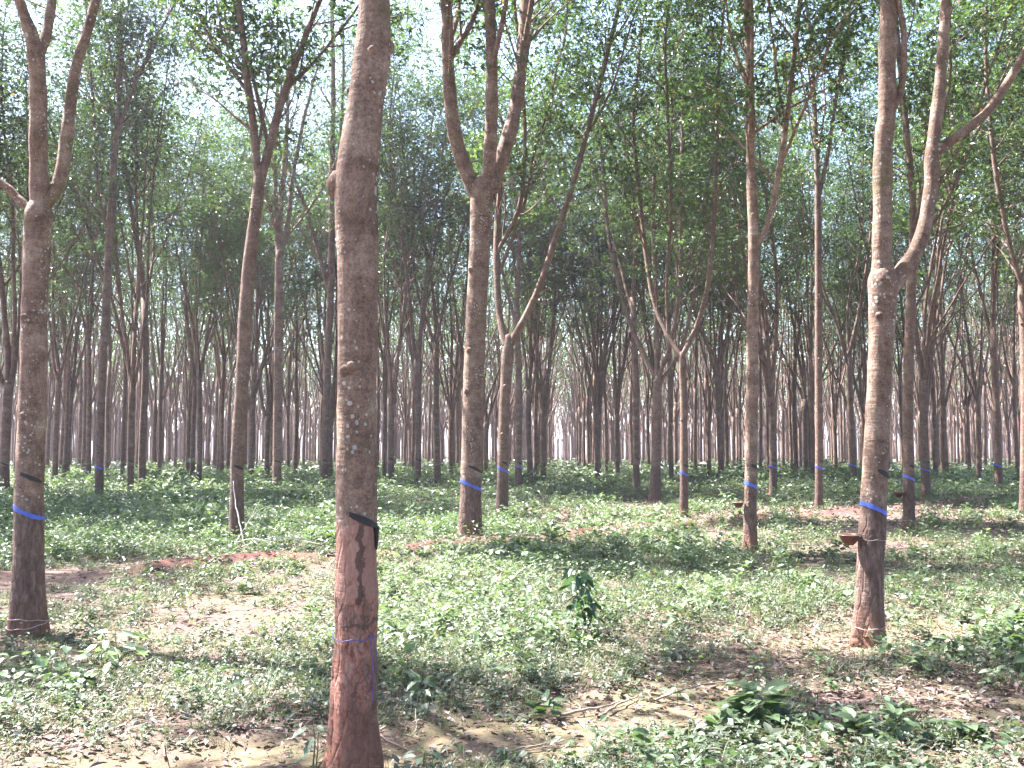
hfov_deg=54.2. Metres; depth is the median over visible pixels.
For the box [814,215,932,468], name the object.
rubber tree
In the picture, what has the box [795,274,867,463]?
rubber tree
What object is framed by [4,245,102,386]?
rubber tree
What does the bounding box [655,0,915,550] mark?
rubber tree
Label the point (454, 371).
rubber tree
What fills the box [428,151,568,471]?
rubber tree
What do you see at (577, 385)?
rubber tree
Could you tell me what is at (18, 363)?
rubber tree
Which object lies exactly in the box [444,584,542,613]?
weed
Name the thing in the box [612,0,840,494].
rubber tree
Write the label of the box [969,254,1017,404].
rubber tree
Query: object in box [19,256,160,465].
rubber tree
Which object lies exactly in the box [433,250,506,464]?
rubber tree
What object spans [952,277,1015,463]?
rubber tree
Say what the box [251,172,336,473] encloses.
rubber tree
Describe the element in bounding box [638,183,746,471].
rubber tree
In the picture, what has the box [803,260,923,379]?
rubber tree
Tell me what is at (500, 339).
rubber tree
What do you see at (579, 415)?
rubber tree
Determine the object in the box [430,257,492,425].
rubber tree
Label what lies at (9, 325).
rubber tree
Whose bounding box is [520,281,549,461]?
rubber tree
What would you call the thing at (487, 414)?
rubber tree
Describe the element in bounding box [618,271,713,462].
rubber tree
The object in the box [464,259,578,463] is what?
rubber tree
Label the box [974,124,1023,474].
rubber tree
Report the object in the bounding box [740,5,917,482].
rubber tree
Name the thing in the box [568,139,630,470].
rubber tree
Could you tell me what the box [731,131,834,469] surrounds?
rubber tree
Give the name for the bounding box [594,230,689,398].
rubber tree
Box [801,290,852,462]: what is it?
rubber tree
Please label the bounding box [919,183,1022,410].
rubber tree
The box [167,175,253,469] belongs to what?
rubber tree
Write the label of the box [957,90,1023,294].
rubber tree
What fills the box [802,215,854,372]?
rubber tree
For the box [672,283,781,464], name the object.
rubber tree
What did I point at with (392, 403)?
rubber tree
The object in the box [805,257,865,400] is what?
rubber tree
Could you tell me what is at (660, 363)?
rubber tree
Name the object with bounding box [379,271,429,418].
rubber tree
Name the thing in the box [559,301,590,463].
rubber tree
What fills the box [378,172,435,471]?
rubber tree
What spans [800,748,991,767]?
weed
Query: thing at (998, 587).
weed
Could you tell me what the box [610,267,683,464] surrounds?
rubber tree
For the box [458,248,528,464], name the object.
rubber tree
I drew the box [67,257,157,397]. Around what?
rubber tree
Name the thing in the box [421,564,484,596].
weed
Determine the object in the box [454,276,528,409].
rubber tree
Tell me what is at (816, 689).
fallen twigs
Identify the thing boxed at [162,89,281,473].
rubber tree
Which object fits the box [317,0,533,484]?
rubber tree
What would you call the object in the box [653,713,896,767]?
weed
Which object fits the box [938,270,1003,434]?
rubber tree
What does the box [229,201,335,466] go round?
rubber tree
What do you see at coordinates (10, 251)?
rubber tree
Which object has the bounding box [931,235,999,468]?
rubber tree
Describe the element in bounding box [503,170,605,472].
rubber tree
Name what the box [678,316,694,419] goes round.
rubber tree
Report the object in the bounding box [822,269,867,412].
rubber tree
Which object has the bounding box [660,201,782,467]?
rubber tree
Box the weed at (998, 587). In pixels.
[986,575,1023,594]
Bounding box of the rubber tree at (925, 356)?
[838,0,1023,497]
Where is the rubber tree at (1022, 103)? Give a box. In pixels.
[973,0,1023,179]
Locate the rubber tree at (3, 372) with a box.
[0,268,6,402]
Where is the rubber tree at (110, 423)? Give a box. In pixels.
[94,258,157,464]
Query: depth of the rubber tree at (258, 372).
65.24 m
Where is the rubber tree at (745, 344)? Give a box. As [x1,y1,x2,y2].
[708,272,800,413]
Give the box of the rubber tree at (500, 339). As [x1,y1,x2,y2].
[458,244,526,404]
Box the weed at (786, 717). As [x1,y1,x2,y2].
[707,703,1002,755]
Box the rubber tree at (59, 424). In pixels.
[58,317,73,462]
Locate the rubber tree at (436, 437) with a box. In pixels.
[322,21,566,485]
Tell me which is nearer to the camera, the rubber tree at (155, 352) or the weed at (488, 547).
the weed at (488, 547)
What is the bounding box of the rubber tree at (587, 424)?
[522,190,616,472]
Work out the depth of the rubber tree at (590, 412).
68.98 m
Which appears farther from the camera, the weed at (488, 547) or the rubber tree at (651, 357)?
the rubber tree at (651, 357)
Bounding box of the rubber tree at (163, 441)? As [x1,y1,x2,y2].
[139,259,177,466]
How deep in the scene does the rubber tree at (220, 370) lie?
85.44 m
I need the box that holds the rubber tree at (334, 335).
[314,277,336,369]
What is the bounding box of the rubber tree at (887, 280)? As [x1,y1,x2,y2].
[849,0,1023,647]
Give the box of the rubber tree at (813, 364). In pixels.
[784,273,842,408]
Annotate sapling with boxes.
[557,567,605,631]
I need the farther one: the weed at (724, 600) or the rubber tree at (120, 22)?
the rubber tree at (120, 22)
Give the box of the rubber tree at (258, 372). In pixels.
[224,208,324,445]
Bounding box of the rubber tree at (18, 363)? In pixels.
[0,221,94,471]
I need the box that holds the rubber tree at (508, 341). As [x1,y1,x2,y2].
[454,0,673,517]
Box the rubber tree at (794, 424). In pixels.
[722,142,867,471]
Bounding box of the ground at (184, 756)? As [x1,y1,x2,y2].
[0,454,1023,767]
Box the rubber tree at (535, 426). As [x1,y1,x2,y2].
[505,131,577,475]
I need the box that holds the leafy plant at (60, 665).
[15,644,86,694]
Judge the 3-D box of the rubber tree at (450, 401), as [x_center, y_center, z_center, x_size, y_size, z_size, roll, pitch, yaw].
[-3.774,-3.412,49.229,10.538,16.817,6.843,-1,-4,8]
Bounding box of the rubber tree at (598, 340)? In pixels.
[542,215,675,474]
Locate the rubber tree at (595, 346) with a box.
[502,139,671,472]
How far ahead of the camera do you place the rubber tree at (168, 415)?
81.17 m
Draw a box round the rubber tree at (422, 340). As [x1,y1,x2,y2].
[389,268,462,461]
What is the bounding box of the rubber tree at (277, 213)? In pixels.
[202,0,387,489]
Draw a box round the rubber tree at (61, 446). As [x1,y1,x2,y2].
[2,173,121,468]
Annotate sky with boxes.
[0,0,1023,453]
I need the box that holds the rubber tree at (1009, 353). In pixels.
[971,287,1020,421]
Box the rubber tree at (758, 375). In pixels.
[744,276,804,458]
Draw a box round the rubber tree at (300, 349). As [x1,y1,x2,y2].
[270,284,312,388]
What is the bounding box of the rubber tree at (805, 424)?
[685,123,905,472]
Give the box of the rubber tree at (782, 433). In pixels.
[746,251,793,465]
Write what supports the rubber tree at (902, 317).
on the ground at (184, 756)
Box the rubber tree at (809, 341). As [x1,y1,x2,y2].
[718,23,854,473]
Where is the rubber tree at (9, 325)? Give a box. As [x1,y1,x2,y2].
[0,236,17,366]
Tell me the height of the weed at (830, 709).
0.161 m
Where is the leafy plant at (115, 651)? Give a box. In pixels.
[75,628,150,675]
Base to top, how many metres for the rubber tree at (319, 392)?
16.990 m
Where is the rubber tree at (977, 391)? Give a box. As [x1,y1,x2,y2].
[849,95,1023,477]
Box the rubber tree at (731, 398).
[730,293,738,445]
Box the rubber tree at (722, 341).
[663,154,786,446]
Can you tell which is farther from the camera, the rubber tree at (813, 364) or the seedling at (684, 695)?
the rubber tree at (813, 364)
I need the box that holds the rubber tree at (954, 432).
[918,285,978,462]
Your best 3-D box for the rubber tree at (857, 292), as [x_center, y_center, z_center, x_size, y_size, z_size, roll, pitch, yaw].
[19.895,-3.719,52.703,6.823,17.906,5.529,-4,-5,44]
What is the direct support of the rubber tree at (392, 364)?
on the ground at (184, 756)
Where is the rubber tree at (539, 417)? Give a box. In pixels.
[510,239,577,462]
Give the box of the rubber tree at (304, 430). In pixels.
[269,196,317,467]
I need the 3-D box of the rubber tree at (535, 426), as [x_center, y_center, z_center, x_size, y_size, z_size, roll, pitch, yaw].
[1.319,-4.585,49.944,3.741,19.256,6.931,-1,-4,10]
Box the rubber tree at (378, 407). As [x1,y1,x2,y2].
[293,196,416,468]
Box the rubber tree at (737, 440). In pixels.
[700,297,742,464]
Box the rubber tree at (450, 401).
[378,155,527,474]
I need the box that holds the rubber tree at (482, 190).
[393,0,603,536]
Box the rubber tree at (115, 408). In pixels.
[94,296,150,463]
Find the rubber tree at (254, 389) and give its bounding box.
[125,75,345,481]
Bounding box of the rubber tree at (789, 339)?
[773,274,805,370]
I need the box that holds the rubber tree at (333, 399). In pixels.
[262,104,404,478]
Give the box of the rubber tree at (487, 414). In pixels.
[419,206,571,472]
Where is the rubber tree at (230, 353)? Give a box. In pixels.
[199,177,261,468]
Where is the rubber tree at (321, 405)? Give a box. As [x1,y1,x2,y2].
[271,171,336,468]
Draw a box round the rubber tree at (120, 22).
[0,0,220,496]
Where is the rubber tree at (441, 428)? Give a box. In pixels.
[391,295,491,462]
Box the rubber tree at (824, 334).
[769,104,923,406]
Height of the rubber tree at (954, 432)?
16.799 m
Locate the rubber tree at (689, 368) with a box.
[649,255,728,401]
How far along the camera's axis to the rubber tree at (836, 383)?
57.95 m
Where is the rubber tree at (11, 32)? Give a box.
[0,0,73,149]
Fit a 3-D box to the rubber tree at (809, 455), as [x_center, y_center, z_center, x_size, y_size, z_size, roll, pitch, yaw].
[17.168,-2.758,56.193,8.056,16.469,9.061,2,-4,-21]
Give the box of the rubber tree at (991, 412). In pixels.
[964,288,1013,415]
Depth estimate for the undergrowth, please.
8.90 m
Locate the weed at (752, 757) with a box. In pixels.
[560,722,782,767]
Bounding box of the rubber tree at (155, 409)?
[81,140,255,469]
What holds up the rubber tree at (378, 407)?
on the ground at (184, 756)
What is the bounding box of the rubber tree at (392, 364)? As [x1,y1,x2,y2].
[379,259,435,469]
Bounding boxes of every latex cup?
[732,502,743,507]
[837,533,860,544]
[893,491,903,496]
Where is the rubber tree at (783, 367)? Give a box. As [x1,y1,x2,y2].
[762,257,823,451]
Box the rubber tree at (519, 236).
[396,0,606,488]
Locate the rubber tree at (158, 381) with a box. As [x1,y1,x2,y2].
[115,238,179,461]
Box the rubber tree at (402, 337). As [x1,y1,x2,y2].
[315,191,455,397]
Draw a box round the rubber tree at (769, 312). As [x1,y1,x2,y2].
[730,63,827,471]
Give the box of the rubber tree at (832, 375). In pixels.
[803,207,850,470]
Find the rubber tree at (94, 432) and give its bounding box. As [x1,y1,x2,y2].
[63,253,115,465]
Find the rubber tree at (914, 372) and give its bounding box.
[892,294,921,407]
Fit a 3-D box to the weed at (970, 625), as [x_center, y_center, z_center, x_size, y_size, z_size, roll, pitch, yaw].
[3.993,2.103,8.943,1.608,0.163,1.066,1,-4,-12]
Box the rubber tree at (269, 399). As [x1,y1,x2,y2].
[179,120,336,479]
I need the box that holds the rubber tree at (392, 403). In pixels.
[336,2,505,482]
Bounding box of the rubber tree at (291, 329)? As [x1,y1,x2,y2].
[226,264,323,370]
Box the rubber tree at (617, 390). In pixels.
[587,91,735,476]
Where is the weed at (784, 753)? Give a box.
[625,743,800,767]
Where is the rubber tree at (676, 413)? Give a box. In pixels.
[637,274,706,469]
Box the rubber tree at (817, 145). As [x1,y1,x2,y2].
[729,0,937,508]
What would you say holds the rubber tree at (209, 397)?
on the ground at (184, 756)
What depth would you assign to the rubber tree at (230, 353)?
61.88 m
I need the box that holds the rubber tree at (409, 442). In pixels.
[379,285,456,463]
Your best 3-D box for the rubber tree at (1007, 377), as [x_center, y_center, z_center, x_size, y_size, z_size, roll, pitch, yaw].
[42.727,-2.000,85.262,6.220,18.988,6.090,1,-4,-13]
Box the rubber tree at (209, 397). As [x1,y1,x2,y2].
[193,216,237,465]
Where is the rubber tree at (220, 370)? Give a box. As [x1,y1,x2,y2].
[192,303,235,417]
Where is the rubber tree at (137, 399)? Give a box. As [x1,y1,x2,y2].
[89,224,176,441]
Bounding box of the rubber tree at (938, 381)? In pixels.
[895,145,976,471]
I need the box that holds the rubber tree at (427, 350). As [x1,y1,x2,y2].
[397,286,455,463]
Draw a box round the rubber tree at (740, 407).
[716,222,768,468]
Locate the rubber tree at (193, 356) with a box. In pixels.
[172,206,222,436]
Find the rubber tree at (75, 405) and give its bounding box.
[68,241,128,464]
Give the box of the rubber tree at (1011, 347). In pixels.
[969,227,1022,404]
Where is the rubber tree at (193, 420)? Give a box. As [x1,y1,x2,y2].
[154,100,288,476]
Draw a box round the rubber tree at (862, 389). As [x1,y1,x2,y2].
[805,198,907,462]
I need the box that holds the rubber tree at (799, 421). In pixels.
[739,240,854,466]
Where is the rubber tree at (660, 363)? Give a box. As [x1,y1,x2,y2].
[624,287,694,410]
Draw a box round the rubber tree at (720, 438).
[606,50,774,475]
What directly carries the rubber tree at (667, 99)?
on the ground at (184, 756)
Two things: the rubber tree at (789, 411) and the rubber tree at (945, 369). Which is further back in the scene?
the rubber tree at (945, 369)
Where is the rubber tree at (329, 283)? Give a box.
[202,0,419,487]
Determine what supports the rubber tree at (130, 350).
on the ground at (184, 756)
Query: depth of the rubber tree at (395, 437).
80.17 m
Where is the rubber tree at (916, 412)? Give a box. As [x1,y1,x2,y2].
[895,248,931,466]
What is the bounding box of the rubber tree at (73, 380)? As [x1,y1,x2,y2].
[0,136,146,472]
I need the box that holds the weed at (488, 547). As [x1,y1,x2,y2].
[478,537,514,558]
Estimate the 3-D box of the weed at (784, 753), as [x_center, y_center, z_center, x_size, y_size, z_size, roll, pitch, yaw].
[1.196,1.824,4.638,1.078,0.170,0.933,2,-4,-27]
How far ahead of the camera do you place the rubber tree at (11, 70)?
25.90 m
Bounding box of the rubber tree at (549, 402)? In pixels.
[503,277,590,430]
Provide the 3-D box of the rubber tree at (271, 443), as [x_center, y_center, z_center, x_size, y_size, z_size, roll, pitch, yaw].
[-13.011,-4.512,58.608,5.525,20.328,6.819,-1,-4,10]
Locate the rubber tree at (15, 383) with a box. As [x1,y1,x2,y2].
[0,257,77,419]
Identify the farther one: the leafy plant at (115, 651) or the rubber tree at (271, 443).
the rubber tree at (271, 443)
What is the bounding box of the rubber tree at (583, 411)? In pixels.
[567,244,610,466]
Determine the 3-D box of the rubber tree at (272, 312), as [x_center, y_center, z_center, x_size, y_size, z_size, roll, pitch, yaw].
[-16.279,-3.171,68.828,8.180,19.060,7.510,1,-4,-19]
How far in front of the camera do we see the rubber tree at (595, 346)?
48.87 m
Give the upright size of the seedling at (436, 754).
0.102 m
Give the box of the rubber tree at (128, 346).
[68,246,200,465]
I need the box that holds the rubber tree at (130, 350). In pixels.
[95,236,160,465]
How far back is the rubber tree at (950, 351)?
76.69 m
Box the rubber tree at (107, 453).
[97,192,169,471]
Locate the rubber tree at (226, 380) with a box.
[157,240,266,466]
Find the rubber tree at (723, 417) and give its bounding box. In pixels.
[710,286,734,463]
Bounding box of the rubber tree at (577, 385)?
[510,276,615,462]
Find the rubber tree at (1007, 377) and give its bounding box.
[973,270,1014,463]
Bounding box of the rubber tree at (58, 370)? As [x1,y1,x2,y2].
[12,72,188,478]
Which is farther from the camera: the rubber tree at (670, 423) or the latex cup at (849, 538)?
the rubber tree at (670, 423)
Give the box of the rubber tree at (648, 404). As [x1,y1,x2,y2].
[609,184,728,469]
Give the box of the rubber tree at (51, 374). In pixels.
[1,250,89,450]
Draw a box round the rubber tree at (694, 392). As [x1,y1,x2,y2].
[647,210,697,468]
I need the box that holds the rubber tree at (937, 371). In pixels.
[903,239,982,464]
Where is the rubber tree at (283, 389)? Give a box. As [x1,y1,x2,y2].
[255,266,317,463]
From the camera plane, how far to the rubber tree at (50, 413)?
61.03 m
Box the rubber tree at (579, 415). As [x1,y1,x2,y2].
[545,270,581,463]
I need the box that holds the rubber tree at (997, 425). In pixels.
[767,0,1023,488]
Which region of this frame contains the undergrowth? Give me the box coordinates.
[0,452,1023,767]
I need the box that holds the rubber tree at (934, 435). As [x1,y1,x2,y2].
[823,119,980,476]
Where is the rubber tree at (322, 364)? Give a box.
[307,259,334,372]
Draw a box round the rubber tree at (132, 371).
[0,0,238,495]
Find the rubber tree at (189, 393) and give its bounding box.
[139,120,278,477]
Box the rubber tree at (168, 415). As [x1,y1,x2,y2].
[128,267,205,463]
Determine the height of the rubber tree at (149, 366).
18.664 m
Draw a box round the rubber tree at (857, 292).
[832,161,908,356]
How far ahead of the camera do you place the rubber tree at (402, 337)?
53.80 m
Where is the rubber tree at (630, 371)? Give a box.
[596,262,683,463]
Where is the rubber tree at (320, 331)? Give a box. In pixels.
[241,131,413,406]
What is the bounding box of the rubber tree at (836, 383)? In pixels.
[793,184,896,470]
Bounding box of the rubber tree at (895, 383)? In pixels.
[857,267,949,405]
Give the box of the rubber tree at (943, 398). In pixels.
[853,74,1023,477]
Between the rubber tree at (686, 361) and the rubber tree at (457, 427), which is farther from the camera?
the rubber tree at (686, 361)
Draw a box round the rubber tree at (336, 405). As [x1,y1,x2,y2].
[310,262,336,452]
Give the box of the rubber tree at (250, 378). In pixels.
[217,264,304,386]
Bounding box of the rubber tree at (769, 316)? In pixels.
[737,246,793,356]
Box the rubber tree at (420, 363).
[381,146,465,407]
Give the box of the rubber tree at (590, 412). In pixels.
[544,248,644,459]
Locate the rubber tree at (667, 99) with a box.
[526,0,780,517]
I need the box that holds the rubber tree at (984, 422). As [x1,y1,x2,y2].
[942,231,1010,465]
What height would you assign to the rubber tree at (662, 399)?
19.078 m
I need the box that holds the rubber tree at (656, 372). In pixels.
[525,0,852,500]
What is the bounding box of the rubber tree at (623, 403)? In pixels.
[580,308,680,462]
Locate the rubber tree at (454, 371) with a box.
[422,211,507,467]
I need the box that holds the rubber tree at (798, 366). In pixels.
[761,276,846,421]
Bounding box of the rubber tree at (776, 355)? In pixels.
[746,256,802,397]
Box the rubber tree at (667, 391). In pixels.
[619,295,732,462]
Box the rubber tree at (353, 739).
[322,0,394,767]
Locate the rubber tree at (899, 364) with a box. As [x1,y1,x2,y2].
[834,148,969,467]
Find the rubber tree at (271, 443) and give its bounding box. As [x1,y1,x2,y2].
[238,182,322,472]
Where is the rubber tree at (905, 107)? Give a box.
[836,0,1023,529]
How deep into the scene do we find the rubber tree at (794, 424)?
54.90 m
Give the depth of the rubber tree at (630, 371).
65.43 m
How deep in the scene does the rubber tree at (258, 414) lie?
84.55 m
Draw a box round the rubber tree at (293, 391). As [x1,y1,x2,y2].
[268,264,322,462]
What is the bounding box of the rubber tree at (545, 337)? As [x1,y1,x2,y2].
[525,297,561,368]
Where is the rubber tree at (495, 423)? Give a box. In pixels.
[459,249,526,465]
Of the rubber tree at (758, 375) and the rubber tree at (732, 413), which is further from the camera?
the rubber tree at (758, 375)
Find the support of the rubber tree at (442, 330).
on the ground at (184, 756)
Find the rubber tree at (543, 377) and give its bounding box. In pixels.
[511,280,610,413]
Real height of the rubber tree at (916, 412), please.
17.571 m
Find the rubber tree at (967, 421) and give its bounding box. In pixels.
[916,211,1017,474]
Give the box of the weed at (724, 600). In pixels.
[693,592,744,616]
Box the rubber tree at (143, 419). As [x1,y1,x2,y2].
[26,0,289,490]
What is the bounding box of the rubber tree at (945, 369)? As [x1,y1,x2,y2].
[902,290,985,426]
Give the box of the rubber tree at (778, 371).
[740,245,822,430]
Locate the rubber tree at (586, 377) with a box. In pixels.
[548,274,641,462]
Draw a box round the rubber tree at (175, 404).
[145,236,208,467]
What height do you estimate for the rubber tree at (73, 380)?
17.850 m
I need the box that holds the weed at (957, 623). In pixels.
[938,614,1023,666]
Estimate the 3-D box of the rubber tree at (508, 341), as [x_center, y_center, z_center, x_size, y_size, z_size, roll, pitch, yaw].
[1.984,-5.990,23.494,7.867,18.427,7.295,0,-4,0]
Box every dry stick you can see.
[233,538,287,550]
[236,501,270,541]
[239,534,321,547]
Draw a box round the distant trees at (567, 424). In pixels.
[0,275,1019,464]
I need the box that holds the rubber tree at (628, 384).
[602,295,652,460]
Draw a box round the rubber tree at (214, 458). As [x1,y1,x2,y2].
[170,235,293,467]
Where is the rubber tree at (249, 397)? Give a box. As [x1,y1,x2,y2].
[247,297,270,462]
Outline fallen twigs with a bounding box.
[0,539,1023,767]
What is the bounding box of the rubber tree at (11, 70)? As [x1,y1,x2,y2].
[0,0,25,97]
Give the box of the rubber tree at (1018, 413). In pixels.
[957,186,1022,452]
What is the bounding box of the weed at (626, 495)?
[604,489,635,499]
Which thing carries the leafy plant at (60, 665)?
on the ground at (184, 756)
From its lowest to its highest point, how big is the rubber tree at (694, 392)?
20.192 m
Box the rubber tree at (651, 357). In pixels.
[572,105,762,381]
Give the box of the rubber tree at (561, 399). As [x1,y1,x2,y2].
[506,305,582,462]
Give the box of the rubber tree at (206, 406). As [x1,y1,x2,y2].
[180,308,226,465]
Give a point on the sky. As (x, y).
(301, 3)
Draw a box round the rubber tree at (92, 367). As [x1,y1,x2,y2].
[49,210,168,403]
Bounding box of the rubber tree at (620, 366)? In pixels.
[569,275,652,411]
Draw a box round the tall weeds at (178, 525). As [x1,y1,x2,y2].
[0,453,1023,767]
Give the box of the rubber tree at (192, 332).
[158,258,233,373]
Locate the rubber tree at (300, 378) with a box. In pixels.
[289,267,333,463]
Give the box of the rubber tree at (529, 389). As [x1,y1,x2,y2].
[463,81,667,477]
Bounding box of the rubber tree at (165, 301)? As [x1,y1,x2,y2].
[56,67,199,470]
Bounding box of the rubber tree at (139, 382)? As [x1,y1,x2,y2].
[96,216,176,467]
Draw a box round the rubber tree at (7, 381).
[0,0,166,493]
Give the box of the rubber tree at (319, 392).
[311,292,334,464]
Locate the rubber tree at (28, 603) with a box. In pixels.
[0,0,99,639]
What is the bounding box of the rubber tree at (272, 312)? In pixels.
[254,206,326,348]
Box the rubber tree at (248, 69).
[137,0,497,543]
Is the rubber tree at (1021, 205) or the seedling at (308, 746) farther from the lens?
the rubber tree at (1021, 205)
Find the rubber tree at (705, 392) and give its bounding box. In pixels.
[679,228,772,464]
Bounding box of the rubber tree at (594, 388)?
[566,182,617,465]
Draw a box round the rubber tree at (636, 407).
[526,0,709,493]
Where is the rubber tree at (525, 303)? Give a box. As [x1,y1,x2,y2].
[475,144,579,420]
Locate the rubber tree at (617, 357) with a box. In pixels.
[580,301,646,422]
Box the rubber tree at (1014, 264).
[917,0,1023,513]
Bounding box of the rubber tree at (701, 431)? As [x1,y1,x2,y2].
[682,278,722,462]
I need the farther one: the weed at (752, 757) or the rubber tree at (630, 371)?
the rubber tree at (630, 371)
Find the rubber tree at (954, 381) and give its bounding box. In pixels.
[897,261,989,465]
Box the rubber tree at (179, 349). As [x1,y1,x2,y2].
[159,293,204,397]
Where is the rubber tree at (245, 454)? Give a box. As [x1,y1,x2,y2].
[229,171,305,468]
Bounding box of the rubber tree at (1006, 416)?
[962,169,1023,468]
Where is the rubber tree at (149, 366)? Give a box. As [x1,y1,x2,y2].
[113,267,179,462]
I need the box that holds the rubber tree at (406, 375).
[379,268,463,447]
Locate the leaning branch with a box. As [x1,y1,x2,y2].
[233,481,245,546]
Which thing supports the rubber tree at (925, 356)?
on the ground at (184, 756)
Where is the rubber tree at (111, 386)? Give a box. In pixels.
[68,221,154,466]
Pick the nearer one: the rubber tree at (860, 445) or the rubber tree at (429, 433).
the rubber tree at (860, 445)
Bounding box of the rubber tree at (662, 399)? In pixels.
[621,297,717,460]
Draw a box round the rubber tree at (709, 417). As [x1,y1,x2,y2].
[662,127,747,476]
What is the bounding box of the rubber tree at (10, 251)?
[0,130,56,295]
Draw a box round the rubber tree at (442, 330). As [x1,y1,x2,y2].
[415,187,455,385]
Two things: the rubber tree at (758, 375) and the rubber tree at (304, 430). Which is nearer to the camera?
the rubber tree at (304, 430)
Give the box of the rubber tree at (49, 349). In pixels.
[0,114,100,355]
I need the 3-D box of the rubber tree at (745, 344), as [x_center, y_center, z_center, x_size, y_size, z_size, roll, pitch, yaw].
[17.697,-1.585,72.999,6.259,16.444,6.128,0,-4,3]
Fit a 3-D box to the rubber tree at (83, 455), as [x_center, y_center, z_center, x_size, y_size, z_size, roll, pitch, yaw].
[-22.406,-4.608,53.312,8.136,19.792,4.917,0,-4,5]
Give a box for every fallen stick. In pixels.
[506,738,575,750]
[560,701,620,715]
[597,694,639,718]
[654,676,734,701]
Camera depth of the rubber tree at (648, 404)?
59.89 m
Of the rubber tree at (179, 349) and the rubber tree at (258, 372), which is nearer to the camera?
the rubber tree at (258, 372)
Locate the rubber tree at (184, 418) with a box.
[164,254,204,461]
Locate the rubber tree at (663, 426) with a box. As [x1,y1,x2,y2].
[638,289,724,463]
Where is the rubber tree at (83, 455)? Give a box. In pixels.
[51,120,151,472]
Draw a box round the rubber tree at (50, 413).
[3,212,130,469]
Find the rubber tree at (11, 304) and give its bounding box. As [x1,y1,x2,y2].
[0,215,102,348]
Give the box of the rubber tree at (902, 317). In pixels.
[825,60,965,362]
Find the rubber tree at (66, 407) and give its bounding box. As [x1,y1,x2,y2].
[0,116,142,476]
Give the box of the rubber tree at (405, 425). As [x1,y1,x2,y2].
[381,259,461,465]
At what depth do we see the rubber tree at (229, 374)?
77.21 m
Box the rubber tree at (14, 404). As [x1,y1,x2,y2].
[0,263,48,441]
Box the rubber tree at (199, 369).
[98,65,322,479]
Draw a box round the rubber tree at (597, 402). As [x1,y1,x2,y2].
[527,83,662,479]
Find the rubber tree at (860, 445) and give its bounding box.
[803,218,947,466]
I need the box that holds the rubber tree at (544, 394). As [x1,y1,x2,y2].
[493,102,627,479]
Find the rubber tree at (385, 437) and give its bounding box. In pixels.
[232,17,446,478]
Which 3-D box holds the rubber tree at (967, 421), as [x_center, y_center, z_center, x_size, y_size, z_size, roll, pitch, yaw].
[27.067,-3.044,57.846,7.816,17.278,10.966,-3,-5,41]
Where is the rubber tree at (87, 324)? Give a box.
[19,40,176,479]
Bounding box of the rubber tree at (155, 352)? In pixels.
[91,297,182,431]
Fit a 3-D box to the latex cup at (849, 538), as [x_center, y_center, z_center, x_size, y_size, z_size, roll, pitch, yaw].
[2.793,1.251,8.135,0.285,0.124,0.187,0,-4,0]
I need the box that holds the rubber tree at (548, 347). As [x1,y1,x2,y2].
[492,250,609,406]
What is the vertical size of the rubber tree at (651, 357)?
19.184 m
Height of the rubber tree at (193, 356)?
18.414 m
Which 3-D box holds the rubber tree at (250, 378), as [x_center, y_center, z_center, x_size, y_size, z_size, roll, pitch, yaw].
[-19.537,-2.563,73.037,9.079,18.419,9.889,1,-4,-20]
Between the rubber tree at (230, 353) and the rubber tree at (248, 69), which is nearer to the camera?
the rubber tree at (248, 69)
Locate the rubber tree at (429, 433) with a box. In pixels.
[391,289,454,462]
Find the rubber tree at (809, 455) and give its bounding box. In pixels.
[730,198,867,470]
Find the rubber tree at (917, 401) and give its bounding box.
[893,239,996,430]
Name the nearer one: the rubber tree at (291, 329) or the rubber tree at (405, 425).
the rubber tree at (405, 425)
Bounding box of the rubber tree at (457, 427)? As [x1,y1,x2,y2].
[425,247,495,468]
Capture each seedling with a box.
[292,723,330,767]
[400,745,443,766]
[492,747,523,763]
[657,683,697,701]
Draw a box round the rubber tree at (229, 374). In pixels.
[224,288,258,438]
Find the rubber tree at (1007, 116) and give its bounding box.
[978,2,1023,155]
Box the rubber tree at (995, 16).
[965,0,1023,50]
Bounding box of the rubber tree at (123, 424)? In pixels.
[72,111,193,478]
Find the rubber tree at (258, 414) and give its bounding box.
[219,284,285,464]
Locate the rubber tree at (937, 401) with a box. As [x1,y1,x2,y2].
[862,230,982,468]
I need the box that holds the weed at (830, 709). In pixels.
[726,682,898,721]
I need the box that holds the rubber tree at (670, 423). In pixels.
[605,66,721,477]
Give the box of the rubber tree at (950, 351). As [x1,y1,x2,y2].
[920,250,985,407]
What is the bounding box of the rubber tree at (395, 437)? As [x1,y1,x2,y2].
[379,291,429,463]
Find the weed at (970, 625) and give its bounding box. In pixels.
[885,604,971,635]
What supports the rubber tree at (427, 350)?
on the ground at (184, 756)
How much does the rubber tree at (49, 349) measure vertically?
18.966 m
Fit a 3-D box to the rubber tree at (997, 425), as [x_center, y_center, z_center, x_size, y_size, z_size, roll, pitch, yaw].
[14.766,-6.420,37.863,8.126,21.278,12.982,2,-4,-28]
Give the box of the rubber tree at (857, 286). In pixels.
[785,126,922,429]
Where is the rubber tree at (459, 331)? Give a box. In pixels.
[378,73,544,392]
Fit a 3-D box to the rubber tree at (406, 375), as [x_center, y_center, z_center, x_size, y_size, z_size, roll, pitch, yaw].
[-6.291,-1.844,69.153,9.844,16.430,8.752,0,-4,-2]
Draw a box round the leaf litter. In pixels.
[0,488,1023,767]
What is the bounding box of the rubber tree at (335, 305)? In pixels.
[270,294,397,370]
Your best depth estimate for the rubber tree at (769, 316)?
69.53 m
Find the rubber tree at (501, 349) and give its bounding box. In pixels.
[485,262,527,410]
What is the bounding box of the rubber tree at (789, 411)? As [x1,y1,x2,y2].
[762,208,826,470]
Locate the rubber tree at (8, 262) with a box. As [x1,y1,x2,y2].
[0,76,87,370]

